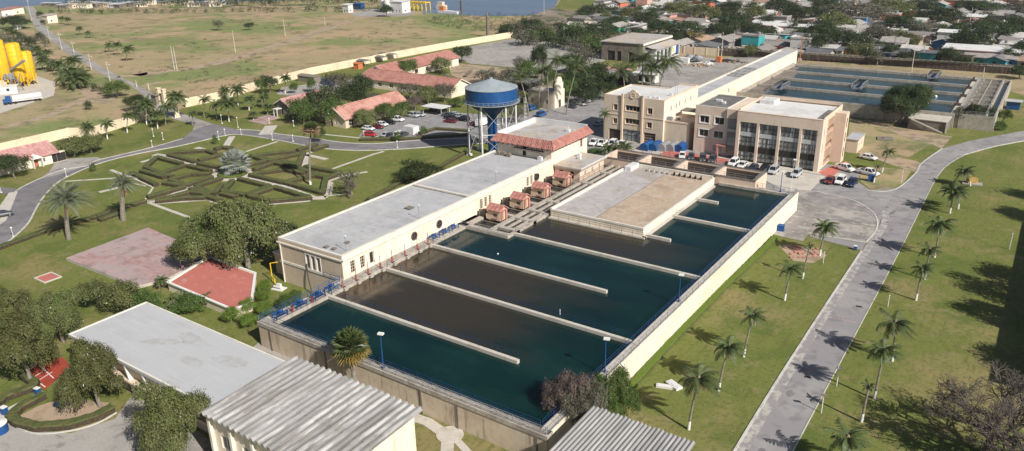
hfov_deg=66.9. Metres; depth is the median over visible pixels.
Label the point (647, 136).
garage door
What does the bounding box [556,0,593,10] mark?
meadow
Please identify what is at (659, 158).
open tank
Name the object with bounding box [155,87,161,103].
gate pillar
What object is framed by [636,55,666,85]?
coconut palm
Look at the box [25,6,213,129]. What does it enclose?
gate road
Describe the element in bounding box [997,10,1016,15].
house
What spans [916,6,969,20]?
tree
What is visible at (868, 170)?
parked pickup
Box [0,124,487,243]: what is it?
ring road
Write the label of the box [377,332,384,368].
lamp post
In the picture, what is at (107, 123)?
coconut palm
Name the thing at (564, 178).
valve hut
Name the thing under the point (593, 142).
parked pickup
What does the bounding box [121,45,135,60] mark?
coconut palm
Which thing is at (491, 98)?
water tower
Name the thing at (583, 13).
tree
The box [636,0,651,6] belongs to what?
town house
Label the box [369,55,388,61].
yard shed
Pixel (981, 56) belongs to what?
town house
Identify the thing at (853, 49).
tree
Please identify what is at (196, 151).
hedge
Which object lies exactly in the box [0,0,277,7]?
river
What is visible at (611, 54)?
door
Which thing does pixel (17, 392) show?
hedge
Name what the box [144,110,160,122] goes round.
coconut palm
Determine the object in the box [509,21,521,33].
tree
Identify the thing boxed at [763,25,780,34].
tree
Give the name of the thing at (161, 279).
coconut palm
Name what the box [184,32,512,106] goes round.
boundary wall
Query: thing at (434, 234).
sluice
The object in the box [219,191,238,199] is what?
hedge
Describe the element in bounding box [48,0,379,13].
tree line
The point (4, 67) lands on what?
silo
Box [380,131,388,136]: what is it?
parked car
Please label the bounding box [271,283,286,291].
pump unit
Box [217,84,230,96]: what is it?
coconut palm
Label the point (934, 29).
house
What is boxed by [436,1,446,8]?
boat
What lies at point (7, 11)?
farmhouse
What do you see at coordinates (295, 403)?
ribbed roof hall
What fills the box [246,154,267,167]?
hedge
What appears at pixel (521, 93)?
tree
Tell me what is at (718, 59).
pump box
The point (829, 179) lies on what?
parked car
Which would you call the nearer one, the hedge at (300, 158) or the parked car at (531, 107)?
the hedge at (300, 158)
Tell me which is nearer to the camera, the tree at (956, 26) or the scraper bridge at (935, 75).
the scraper bridge at (935, 75)
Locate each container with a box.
[352,2,364,9]
[403,124,418,134]
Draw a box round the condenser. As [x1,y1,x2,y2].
[667,116,679,120]
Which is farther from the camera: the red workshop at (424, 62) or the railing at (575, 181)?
the red workshop at (424, 62)
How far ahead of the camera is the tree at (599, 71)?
293.92 m
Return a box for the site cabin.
[0,84,19,94]
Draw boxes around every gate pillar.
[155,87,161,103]
[160,88,166,102]
[172,103,179,117]
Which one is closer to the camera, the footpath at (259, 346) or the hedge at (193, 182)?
the footpath at (259, 346)
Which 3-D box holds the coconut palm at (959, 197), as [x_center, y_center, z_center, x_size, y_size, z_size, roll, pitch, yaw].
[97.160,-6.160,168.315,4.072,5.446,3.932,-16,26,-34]
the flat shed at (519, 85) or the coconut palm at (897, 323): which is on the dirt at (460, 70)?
the flat shed at (519, 85)
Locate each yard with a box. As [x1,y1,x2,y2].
[0,76,55,112]
[0,397,210,450]
[277,71,364,95]
[349,8,414,16]
[457,39,604,70]
[636,57,757,88]
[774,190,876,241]
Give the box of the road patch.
[745,156,962,450]
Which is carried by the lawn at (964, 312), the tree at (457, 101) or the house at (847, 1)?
the tree at (457, 101)
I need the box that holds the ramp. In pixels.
[907,113,951,133]
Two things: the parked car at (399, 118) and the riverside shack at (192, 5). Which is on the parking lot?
the parked car at (399, 118)
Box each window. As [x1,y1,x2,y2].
[221,435,236,450]
[304,253,310,268]
[310,255,316,270]
[315,256,321,272]
[350,260,354,272]
[360,255,364,267]
[411,232,417,239]
[436,220,441,227]
[612,117,617,123]
[613,103,617,110]
[623,129,639,141]
[624,117,639,125]
[625,104,640,112]
[646,121,652,128]
[647,107,652,114]
[698,128,708,137]
[699,114,709,123]
[711,144,722,152]
[712,130,723,139]
[713,116,724,125]
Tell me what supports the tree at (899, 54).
on the town ground at (553, 14)
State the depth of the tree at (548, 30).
418.34 m
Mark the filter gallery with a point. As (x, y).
(733, 82)
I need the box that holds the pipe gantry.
[410,1,430,10]
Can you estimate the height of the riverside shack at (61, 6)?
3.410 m
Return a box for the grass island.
[860,167,910,189]
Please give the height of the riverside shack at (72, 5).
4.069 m
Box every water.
[280,299,567,426]
[335,271,628,379]
[390,247,665,338]
[437,229,696,308]
[473,165,620,232]
[520,216,723,275]
[652,184,784,253]
[758,66,971,112]
[989,83,1008,116]
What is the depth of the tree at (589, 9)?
512.46 m
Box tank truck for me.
[2,92,42,104]
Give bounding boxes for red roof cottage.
[271,89,328,115]
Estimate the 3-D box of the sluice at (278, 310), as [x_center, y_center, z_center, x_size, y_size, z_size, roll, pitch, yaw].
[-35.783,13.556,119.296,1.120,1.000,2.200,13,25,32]
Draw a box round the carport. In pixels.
[421,103,449,113]
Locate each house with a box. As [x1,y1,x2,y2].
[0,140,66,175]
[322,91,407,127]
[389,0,410,12]
[490,117,593,175]
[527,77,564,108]
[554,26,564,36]
[567,18,592,24]
[572,15,592,19]
[587,13,601,17]
[591,16,608,20]
[594,0,611,4]
[601,2,616,5]
[601,21,629,31]
[611,7,622,14]
[614,0,628,6]
[627,24,646,32]
[628,21,646,25]
[629,17,654,22]
[630,1,635,6]
[632,4,655,9]
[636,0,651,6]
[649,2,666,7]
[652,17,673,23]
[654,11,671,14]
[659,0,674,3]
[660,13,678,17]
[670,17,684,21]
[673,31,695,39]
[676,38,696,46]
[677,11,697,18]
[684,17,709,21]
[691,35,714,46]
[693,1,714,5]
[696,31,724,37]
[697,40,725,47]
[708,34,741,47]
[735,29,763,34]
[741,32,765,47]
[750,0,769,2]
[752,19,793,23]
[755,44,778,50]
[761,22,810,29]
[761,40,789,50]
[762,11,780,14]
[765,33,791,38]
[765,35,779,38]
[765,37,781,40]
[770,6,782,13]
[773,14,791,20]
[779,39,790,42]
[779,47,804,53]
[782,28,812,33]
[790,32,819,36]
[790,34,813,50]
[797,1,810,4]
[800,17,816,23]
[805,47,835,53]
[810,43,840,48]
[834,46,845,53]
[835,24,856,27]
[838,40,859,45]
[841,0,857,7]
[844,27,935,37]
[845,19,866,24]
[853,15,869,23]
[856,24,882,28]
[859,43,894,46]
[867,22,892,27]
[871,46,913,57]
[879,36,911,46]
[882,10,902,19]
[899,18,921,30]
[900,44,931,50]
[910,51,936,59]
[916,35,934,41]
[921,49,941,60]
[926,27,947,34]
[931,37,953,47]
[932,15,959,23]
[934,0,949,7]
[937,29,957,38]
[941,54,974,61]
[942,43,1023,54]
[945,0,975,4]
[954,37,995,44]
[959,8,972,12]
[959,13,987,22]
[963,17,982,21]
[964,5,993,13]
[964,52,995,63]
[974,10,1004,15]
[977,54,1009,63]
[981,44,1012,46]
[986,15,1007,20]
[989,54,1018,64]
[991,0,1010,6]
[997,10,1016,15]
[997,35,1022,44]
[999,40,1017,46]
[1006,12,1023,17]
[1007,32,1023,37]
[1015,55,1023,65]
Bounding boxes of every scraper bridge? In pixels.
[771,80,790,89]
[851,79,868,89]
[927,69,941,78]
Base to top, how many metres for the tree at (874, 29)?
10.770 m
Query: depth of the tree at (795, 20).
443.25 m
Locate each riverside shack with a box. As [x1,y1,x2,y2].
[41,2,51,5]
[50,2,61,6]
[55,4,67,8]
[65,3,76,8]
[76,3,92,7]
[92,2,102,7]
[101,2,112,6]
[112,3,125,7]
[118,1,135,6]
[136,3,147,6]
[141,0,156,4]
[158,1,171,5]
[187,2,199,6]
[197,1,208,6]
[208,2,221,6]
[228,0,237,4]
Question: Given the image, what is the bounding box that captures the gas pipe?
[270,262,277,283]
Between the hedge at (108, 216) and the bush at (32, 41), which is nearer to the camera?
the hedge at (108, 216)
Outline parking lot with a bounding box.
[359,89,896,225]
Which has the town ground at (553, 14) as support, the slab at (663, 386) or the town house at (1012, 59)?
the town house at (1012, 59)
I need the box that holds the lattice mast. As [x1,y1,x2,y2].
[485,12,489,35]
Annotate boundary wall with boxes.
[0,108,155,149]
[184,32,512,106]
[679,46,718,55]
[698,57,761,85]
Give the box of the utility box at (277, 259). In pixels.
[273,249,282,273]
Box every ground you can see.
[0,0,559,142]
[515,0,1023,49]
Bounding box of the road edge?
[736,211,888,450]
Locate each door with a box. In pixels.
[34,159,38,166]
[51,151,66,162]
[369,251,373,263]
[608,50,614,59]
[609,128,619,139]
[617,51,620,60]
[644,132,655,141]
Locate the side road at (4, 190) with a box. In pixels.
[0,187,16,193]
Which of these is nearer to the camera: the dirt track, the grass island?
the grass island
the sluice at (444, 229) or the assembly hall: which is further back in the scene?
the sluice at (444, 229)
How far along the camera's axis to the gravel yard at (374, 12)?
570.23 m
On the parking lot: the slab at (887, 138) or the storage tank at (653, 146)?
the storage tank at (653, 146)
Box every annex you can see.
[553,152,606,181]
[664,107,695,148]
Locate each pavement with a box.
[615,145,844,175]
[660,151,729,163]
[819,162,850,175]
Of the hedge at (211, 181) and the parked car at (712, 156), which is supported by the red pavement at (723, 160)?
the parked car at (712, 156)
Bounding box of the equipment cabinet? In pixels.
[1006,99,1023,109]
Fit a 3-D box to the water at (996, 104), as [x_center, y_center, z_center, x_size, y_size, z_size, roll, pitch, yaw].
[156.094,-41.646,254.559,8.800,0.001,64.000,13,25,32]
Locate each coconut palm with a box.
[3,26,11,34]
[7,29,19,36]
[30,45,43,55]
[35,55,50,69]
[40,49,53,55]
[42,59,58,71]
[49,56,67,73]
[53,72,76,87]
[57,63,74,81]
[59,64,90,88]
[63,55,86,69]
[71,64,93,80]
[79,119,95,132]
[99,118,117,138]
[103,41,112,51]
[111,41,122,47]
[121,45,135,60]
[121,112,135,132]
[127,109,139,122]
[135,94,157,124]
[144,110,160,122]
[150,110,167,128]
[154,275,169,288]
[157,99,177,125]
[162,300,174,310]
[164,291,179,303]
[165,90,188,117]
[175,289,188,300]
[188,109,197,125]
[198,94,212,117]
[199,291,211,304]
[208,99,223,119]
[215,91,242,121]
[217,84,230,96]
[230,84,248,104]
[243,95,256,110]
[248,111,258,118]
[257,92,270,104]
[262,101,276,113]
[280,72,290,92]
[287,106,299,117]
[301,106,318,120]
[509,68,530,114]
[531,63,554,109]
[539,62,555,111]
[545,51,570,88]
[563,52,592,114]
[599,107,611,145]
[600,143,616,153]
[608,142,626,151]
[609,59,635,85]
[618,139,632,149]
[626,44,660,84]
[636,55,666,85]
[650,46,683,86]
[678,363,722,429]
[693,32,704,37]
[713,335,749,390]
[738,306,769,356]
[776,260,808,300]
[801,242,813,278]
[812,218,839,255]
[822,418,873,450]
[860,379,875,422]
[866,339,903,399]
[873,163,880,182]
[876,308,917,361]
[881,146,896,171]
[909,261,934,300]
[917,241,942,279]
[924,215,956,257]
[936,177,969,213]
[954,165,976,185]
[955,183,969,208]
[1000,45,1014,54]
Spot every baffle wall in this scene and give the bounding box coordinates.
[328,295,519,363]
[384,267,632,343]
[432,243,607,293]
[514,232,700,279]
[647,234,670,241]
[673,215,750,231]
[697,198,718,204]
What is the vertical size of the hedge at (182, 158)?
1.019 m
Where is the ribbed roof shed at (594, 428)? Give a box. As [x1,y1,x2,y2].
[549,406,694,450]
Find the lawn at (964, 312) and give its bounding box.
[0,42,1023,450]
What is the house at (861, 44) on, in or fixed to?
on the town ground at (553, 14)
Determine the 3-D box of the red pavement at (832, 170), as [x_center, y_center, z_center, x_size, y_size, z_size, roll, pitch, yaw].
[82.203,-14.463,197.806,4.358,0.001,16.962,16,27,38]
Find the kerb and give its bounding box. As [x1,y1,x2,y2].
[8,129,1023,450]
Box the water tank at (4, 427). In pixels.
[0,418,8,435]
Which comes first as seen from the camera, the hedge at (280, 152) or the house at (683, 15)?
the hedge at (280, 152)
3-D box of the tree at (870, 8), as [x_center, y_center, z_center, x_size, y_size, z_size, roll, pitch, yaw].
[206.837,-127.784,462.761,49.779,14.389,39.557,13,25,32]
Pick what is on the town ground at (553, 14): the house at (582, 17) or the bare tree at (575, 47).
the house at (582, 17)
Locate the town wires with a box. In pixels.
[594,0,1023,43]
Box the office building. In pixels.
[693,94,849,171]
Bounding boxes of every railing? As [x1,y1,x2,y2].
[258,315,545,434]
[259,275,339,318]
[273,317,540,427]
[274,290,325,320]
[331,263,381,291]
[331,289,516,354]
[387,239,427,264]
[389,262,632,339]
[436,239,606,289]
[463,220,506,234]
[515,227,700,275]
[542,190,788,426]
[547,166,624,212]
[547,189,796,434]
[549,161,611,197]
[549,212,642,235]
[602,152,755,179]
[617,145,767,170]
[677,210,750,226]
[742,89,955,112]
[756,183,795,192]
[797,61,978,77]
[960,76,982,112]
[966,111,995,116]
[986,78,1003,113]
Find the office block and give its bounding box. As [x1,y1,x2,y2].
[603,83,697,143]
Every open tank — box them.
[604,149,649,167]
[638,154,686,168]
[674,160,725,174]
[713,165,766,188]
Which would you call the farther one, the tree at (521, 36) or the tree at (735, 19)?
the tree at (735, 19)
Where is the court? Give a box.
[29,358,69,389]
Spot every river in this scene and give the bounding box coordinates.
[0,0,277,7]
[410,0,558,15]
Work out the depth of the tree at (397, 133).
230.50 m
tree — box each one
[0,14,25,28]
[0,153,33,177]
[0,285,38,327]
[0,306,62,378]
[6,17,31,28]
[26,286,86,342]
[52,335,128,411]
[55,134,88,156]
[71,133,104,152]
[73,278,111,306]
[82,100,93,108]
[88,162,95,171]
[96,277,140,310]
[100,79,130,96]
[122,92,144,107]
[126,286,164,307]
[131,379,213,450]
[135,103,154,112]
[164,238,205,263]
[167,292,205,313]
[169,210,232,262]
[199,194,291,268]
[211,20,223,28]
[212,134,218,142]
[243,23,255,29]
[249,217,300,254]
[254,78,266,91]
[258,74,279,92]
[259,90,268,102]
[284,97,317,123]
[289,82,297,92]
[301,83,339,119]
[306,76,315,88]
[313,125,325,141]
[316,95,348,120]
[319,71,357,100]
[332,169,363,194]
[334,78,369,102]
[341,178,356,198]
[351,72,374,93]
[352,107,378,125]
[359,91,382,99]
[372,101,399,119]
[378,3,393,16]
[392,158,443,180]
[393,100,410,117]
[393,129,400,141]
[396,58,417,71]
[396,82,422,97]
[406,94,424,110]
[414,84,438,103]
[419,124,427,135]
[429,56,452,72]
[434,81,457,101]
[445,97,464,106]
[452,45,472,61]
[473,68,496,79]
[479,70,511,82]
[483,70,502,79]
[498,21,514,36]
[501,66,514,77]
[501,67,526,78]
[507,105,527,122]
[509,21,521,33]
[511,26,531,43]
[511,88,524,107]
[512,55,535,66]
[514,59,538,76]
[516,29,533,45]
[523,30,538,45]
[523,30,539,44]
[526,81,545,95]
[529,25,551,41]
[530,41,548,68]
[537,22,557,41]
[539,69,564,86]
[539,368,591,419]
[552,17,567,35]
[553,77,577,99]
[560,52,583,69]
[560,372,611,424]
[561,27,596,38]
[562,71,596,89]
[563,33,584,48]
[565,41,593,54]
[569,20,586,25]
[570,42,580,55]
[571,84,601,102]
[575,10,592,15]
[575,61,612,81]
[576,3,607,14]
[576,34,598,51]
[581,48,598,62]
[587,23,621,36]
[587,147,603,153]
[589,36,604,50]
[589,361,641,417]
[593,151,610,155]
[594,80,619,93]
[595,19,612,25]
[595,31,612,38]
[597,11,613,16]
[601,15,627,22]
[605,4,620,13]
[617,6,642,17]
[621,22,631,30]
[628,27,650,33]
[631,10,661,21]
[645,5,661,11]
[645,16,671,33]
[660,19,708,36]
[662,0,693,13]
[664,31,682,39]
[683,3,722,18]
[703,21,737,34]
[715,0,744,10]
[716,12,753,28]
[723,5,740,13]
[723,8,742,17]
[738,20,768,33]
[739,4,767,16]
[741,44,757,56]
[745,0,760,6]
[759,16,775,21]
[762,0,800,8]
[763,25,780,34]
[777,4,815,19]
[786,21,798,28]
[788,18,805,23]
[790,26,805,33]
[801,18,842,33]
[802,30,832,48]
[809,0,840,10]
[810,10,824,17]
[810,10,857,25]
[815,0,898,19]
[822,28,874,45]
[842,41,877,55]
[861,45,873,57]
[862,23,898,37]
[864,38,878,43]
[865,0,917,12]
[868,49,885,64]
[878,82,931,123]
[880,14,916,27]
[882,42,899,54]
[891,27,907,36]
[895,48,909,57]
[898,48,920,58]
[900,11,918,16]
[902,0,941,9]
[902,19,938,31]
[902,32,923,44]
[915,83,935,103]
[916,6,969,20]
[921,358,1023,450]
[934,46,965,60]
[936,15,953,23]
[937,21,948,30]
[943,27,999,44]
[947,21,971,29]
[948,22,963,28]
[950,55,965,61]
[952,0,965,8]
[953,107,965,120]
[956,103,988,115]
[957,54,974,62]
[961,0,1003,13]
[964,395,1023,450]
[966,17,1023,36]
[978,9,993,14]
[983,104,997,117]
[994,121,1007,129]
[997,0,1023,12]
[998,109,1013,119]
[1001,16,1023,31]
[1003,14,1022,20]
[1007,63,1023,78]
[1012,40,1023,49]
[1013,50,1023,56]
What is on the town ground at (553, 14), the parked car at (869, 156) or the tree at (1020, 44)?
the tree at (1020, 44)
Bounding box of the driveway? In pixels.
[39,157,104,179]
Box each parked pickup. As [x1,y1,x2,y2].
[588,138,598,145]
[597,138,607,146]
[845,177,858,187]
[857,167,879,175]
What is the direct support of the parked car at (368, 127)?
on the parking lot
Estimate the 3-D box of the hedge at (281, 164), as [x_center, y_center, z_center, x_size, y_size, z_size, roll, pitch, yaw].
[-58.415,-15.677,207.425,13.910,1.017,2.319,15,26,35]
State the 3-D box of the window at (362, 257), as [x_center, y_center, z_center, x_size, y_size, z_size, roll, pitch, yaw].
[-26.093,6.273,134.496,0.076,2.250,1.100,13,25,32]
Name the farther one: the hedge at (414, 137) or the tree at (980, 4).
the tree at (980, 4)
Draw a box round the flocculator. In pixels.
[957,78,1011,131]
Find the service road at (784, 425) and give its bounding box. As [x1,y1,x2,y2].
[749,131,1023,450]
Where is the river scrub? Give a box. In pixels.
[427,12,556,32]
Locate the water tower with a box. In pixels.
[463,77,526,155]
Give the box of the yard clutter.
[564,0,1022,64]
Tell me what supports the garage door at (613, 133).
in the office block
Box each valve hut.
[485,202,508,221]
[509,191,531,208]
[531,180,551,197]
[552,170,572,186]
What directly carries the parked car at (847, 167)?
on the parking lot
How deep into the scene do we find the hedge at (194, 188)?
189.68 m
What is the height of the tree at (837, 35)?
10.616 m
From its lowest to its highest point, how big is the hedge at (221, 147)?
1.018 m
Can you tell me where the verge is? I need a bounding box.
[695,54,1023,94]
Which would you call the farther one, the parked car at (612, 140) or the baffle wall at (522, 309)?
the parked car at (612, 140)
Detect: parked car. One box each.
[0,210,13,216]
[361,125,374,130]
[363,131,376,136]
[372,123,383,128]
[377,121,388,125]
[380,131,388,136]
[384,119,395,124]
[385,132,392,136]
[391,115,404,121]
[399,131,408,136]
[407,111,419,117]
[416,111,425,116]
[437,108,448,113]
[441,112,452,116]
[443,114,456,118]
[443,118,456,122]
[456,115,469,121]
[526,104,536,110]
[536,110,546,116]
[565,103,576,108]
[576,100,586,105]
[593,120,603,125]
[608,138,617,144]
[679,151,685,158]
[687,152,694,159]
[699,152,706,161]
[707,153,716,163]
[727,157,739,165]
[737,160,747,167]
[748,163,758,169]
[759,162,769,171]
[767,164,779,174]
[790,167,802,177]
[824,175,834,184]
[834,163,854,171]
[834,174,846,184]
[859,153,877,160]
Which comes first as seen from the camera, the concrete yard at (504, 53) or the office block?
the office block
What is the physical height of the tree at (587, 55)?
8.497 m
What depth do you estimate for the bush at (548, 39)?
404.13 m
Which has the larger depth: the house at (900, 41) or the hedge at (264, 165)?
the house at (900, 41)
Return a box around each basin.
[257,182,798,450]
[736,63,981,127]
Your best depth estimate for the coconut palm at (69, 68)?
334.53 m
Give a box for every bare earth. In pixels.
[20,399,108,420]
[779,244,826,262]
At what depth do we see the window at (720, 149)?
211.70 m
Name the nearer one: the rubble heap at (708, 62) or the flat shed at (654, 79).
the flat shed at (654, 79)
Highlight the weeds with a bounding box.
[91,17,474,85]
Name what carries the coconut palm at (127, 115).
on the lawn at (964, 312)
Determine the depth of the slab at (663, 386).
106.58 m
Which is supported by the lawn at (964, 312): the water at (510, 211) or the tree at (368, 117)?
the tree at (368, 117)
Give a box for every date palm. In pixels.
[34,178,97,239]
[108,170,140,220]
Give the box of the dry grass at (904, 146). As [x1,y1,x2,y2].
[848,119,939,156]
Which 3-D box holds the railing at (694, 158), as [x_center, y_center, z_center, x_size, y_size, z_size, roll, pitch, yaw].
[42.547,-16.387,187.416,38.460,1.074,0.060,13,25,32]
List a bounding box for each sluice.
[271,308,287,319]
[292,298,306,308]
[310,289,324,299]
[324,283,338,293]
[428,233,439,238]
[438,228,449,235]
[448,223,458,231]
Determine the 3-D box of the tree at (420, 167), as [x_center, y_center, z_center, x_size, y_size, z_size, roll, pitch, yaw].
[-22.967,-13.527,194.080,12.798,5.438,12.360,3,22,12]
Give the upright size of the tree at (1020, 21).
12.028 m
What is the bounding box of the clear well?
[548,162,715,239]
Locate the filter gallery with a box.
[697,49,797,103]
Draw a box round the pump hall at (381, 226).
[276,149,553,290]
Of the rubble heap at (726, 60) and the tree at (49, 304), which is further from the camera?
the rubble heap at (726, 60)
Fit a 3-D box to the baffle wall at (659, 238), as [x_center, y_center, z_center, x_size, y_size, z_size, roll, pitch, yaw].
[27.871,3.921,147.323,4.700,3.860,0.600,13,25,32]
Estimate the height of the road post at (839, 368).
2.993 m
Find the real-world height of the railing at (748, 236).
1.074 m
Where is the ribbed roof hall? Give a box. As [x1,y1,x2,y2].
[199,356,422,450]
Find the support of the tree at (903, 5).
on the town ground at (553, 14)
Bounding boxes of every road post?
[821,393,826,412]
[836,366,841,385]
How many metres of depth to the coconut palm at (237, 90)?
279.54 m
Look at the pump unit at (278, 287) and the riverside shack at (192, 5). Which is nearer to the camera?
the pump unit at (278, 287)
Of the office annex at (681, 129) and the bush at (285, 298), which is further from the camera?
the office annex at (681, 129)
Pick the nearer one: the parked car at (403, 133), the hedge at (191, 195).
the hedge at (191, 195)
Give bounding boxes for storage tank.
[639,139,653,150]
[649,140,661,150]
[657,140,670,151]
[666,140,678,151]
[674,141,686,151]
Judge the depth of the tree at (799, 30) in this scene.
403.98 m
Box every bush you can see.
[22,35,30,45]
[25,36,35,45]
[34,30,43,38]
[42,36,50,47]
[89,82,97,91]
[97,85,104,92]
[220,304,240,321]
[237,296,256,312]
[237,312,258,326]
[254,288,272,300]
[255,300,272,313]
[256,278,271,289]
[259,311,274,319]
[273,291,296,306]
[290,289,302,300]
[517,16,536,27]
[517,24,536,32]
[527,18,541,25]
[527,21,544,31]
[543,34,560,45]
[549,34,574,47]
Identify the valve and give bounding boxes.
[479,208,487,216]
[502,197,509,204]
[524,186,531,193]
[545,176,553,182]
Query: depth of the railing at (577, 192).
167.88 m
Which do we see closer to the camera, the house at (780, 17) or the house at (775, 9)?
the house at (780, 17)
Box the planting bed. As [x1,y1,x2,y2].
[34,272,61,282]
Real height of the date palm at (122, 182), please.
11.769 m
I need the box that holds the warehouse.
[600,32,681,61]
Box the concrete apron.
[756,167,824,190]
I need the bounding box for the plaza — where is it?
[66,228,210,288]
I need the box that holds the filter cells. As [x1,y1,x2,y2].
[458,164,619,238]
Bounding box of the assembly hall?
[68,302,284,432]
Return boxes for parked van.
[475,117,486,126]
[578,96,590,102]
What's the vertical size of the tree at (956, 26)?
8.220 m
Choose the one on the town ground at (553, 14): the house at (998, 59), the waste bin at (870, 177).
the house at (998, 59)
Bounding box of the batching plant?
[0,59,25,89]
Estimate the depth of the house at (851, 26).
425.11 m
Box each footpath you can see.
[0,191,17,223]
[0,391,42,417]
[65,125,384,216]
[254,341,415,423]
[414,414,470,450]
[810,235,865,249]
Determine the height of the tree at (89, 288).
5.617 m
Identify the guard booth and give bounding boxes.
[149,93,160,104]
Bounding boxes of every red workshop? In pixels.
[363,68,471,97]
[365,50,459,73]
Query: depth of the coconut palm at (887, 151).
192.49 m
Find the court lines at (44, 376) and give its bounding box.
[30,364,53,386]
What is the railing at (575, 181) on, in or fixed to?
on the filter cells
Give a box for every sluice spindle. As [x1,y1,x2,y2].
[341,274,347,290]
[355,270,361,284]
[367,262,373,277]
[379,256,385,271]
[404,244,409,259]
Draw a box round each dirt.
[77,85,118,103]
[449,63,562,90]
[673,53,753,64]
[858,151,920,171]
[866,119,951,147]
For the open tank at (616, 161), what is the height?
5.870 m
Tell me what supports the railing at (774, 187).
on the settling basin at (500, 431)
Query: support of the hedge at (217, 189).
on the lawn at (964, 312)
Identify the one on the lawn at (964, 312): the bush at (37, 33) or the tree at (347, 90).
the tree at (347, 90)
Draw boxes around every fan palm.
[219,149,250,174]
[300,120,320,184]
[330,326,371,380]
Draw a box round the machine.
[962,175,982,185]
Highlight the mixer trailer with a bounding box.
[675,54,702,63]
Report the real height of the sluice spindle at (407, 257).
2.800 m
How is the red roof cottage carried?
on the lawn at (964, 312)
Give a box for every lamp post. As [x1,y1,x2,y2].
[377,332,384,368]
[603,337,609,372]
[677,273,683,301]
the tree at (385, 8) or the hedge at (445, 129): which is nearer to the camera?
the hedge at (445, 129)
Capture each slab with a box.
[166,256,256,318]
[656,383,672,389]
[665,379,682,390]
[877,136,892,140]
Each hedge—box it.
[0,215,96,249]
[0,370,40,405]
[4,403,115,431]
[6,391,46,414]
[94,199,146,217]
[97,211,119,221]
[129,170,158,186]
[138,168,166,179]
[142,157,185,172]
[146,185,185,199]
[154,155,183,164]
[155,189,210,203]
[160,172,174,177]
[161,181,184,186]
[166,153,197,163]
[167,175,213,187]
[168,149,217,154]
[168,171,211,179]
[186,164,212,171]
[188,187,208,191]
[193,176,223,186]
[193,183,223,195]
[196,161,224,170]
[197,153,224,161]
[206,195,223,202]
[213,145,233,150]
[217,169,247,178]
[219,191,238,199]
[221,179,245,197]
[237,177,271,193]
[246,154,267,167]
[246,186,273,202]
[248,172,321,184]
[251,160,296,170]
[253,168,284,174]
[255,149,295,155]
[257,152,300,161]
[270,185,312,203]
[275,161,308,169]
[280,151,305,165]
[283,172,328,194]
[285,168,305,175]
[291,164,340,179]
[296,142,318,151]
[311,144,328,151]
[360,133,470,140]
[366,148,470,200]
[418,127,470,134]
[705,47,1023,74]
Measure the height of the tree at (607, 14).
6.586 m
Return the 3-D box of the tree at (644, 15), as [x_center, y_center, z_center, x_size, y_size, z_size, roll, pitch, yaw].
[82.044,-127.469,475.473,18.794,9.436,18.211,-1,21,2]
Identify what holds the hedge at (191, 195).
on the lawn at (964, 312)
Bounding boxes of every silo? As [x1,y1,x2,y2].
[0,39,12,84]
[4,39,28,86]
[21,47,37,84]
[380,0,389,12]
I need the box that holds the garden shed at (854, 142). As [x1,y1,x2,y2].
[845,132,865,152]
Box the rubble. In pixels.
[789,245,818,258]
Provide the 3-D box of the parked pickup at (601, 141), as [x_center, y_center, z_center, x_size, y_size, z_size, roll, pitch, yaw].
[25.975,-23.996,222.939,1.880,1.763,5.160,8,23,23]
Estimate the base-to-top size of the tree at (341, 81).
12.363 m
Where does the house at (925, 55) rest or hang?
on the town ground at (553, 14)
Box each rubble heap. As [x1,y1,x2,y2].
[684,63,712,66]
[695,61,714,64]
[710,58,739,62]
[714,59,747,63]
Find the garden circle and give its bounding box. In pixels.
[212,168,252,180]
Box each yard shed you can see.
[297,73,320,82]
[353,62,362,68]
[355,58,371,66]
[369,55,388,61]
[378,52,395,59]
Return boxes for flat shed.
[501,77,541,91]
[510,71,544,80]
[601,70,638,85]
[603,66,632,70]
[633,71,658,82]
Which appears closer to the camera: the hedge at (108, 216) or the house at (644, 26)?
the hedge at (108, 216)
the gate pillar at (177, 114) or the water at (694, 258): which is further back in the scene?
the gate pillar at (177, 114)
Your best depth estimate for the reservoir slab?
137.64 m
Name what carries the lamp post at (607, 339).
on the settling basin at (500, 431)
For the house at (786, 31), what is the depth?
411.55 m
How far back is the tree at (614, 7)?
531.16 m
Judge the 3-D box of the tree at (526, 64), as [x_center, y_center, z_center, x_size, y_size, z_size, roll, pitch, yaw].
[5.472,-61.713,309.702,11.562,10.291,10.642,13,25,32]
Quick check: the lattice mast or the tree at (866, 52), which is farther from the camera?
the lattice mast
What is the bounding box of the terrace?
[249,115,279,124]
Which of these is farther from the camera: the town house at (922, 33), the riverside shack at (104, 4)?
the riverside shack at (104, 4)
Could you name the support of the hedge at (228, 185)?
on the lawn at (964, 312)
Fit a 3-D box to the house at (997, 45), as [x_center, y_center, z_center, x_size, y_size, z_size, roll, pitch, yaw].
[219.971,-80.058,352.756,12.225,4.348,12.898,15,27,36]
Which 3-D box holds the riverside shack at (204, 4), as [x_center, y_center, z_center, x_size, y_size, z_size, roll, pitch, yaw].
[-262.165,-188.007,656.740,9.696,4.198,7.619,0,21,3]
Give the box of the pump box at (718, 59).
[716,56,721,62]
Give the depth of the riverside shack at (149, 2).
680.13 m
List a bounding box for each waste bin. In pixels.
[0,405,7,415]
[33,386,40,393]
[776,223,784,231]
[868,174,874,181]
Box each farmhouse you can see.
[0,8,13,16]
[5,6,24,14]
[13,24,20,28]
[40,13,57,22]
[342,3,352,12]
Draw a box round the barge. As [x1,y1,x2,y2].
[438,1,461,13]
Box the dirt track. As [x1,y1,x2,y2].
[0,5,367,127]
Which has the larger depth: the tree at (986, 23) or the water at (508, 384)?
the tree at (986, 23)
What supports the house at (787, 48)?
on the town ground at (553, 14)
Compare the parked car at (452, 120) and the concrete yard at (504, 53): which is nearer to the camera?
the parked car at (452, 120)
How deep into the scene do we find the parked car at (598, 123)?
243.90 m

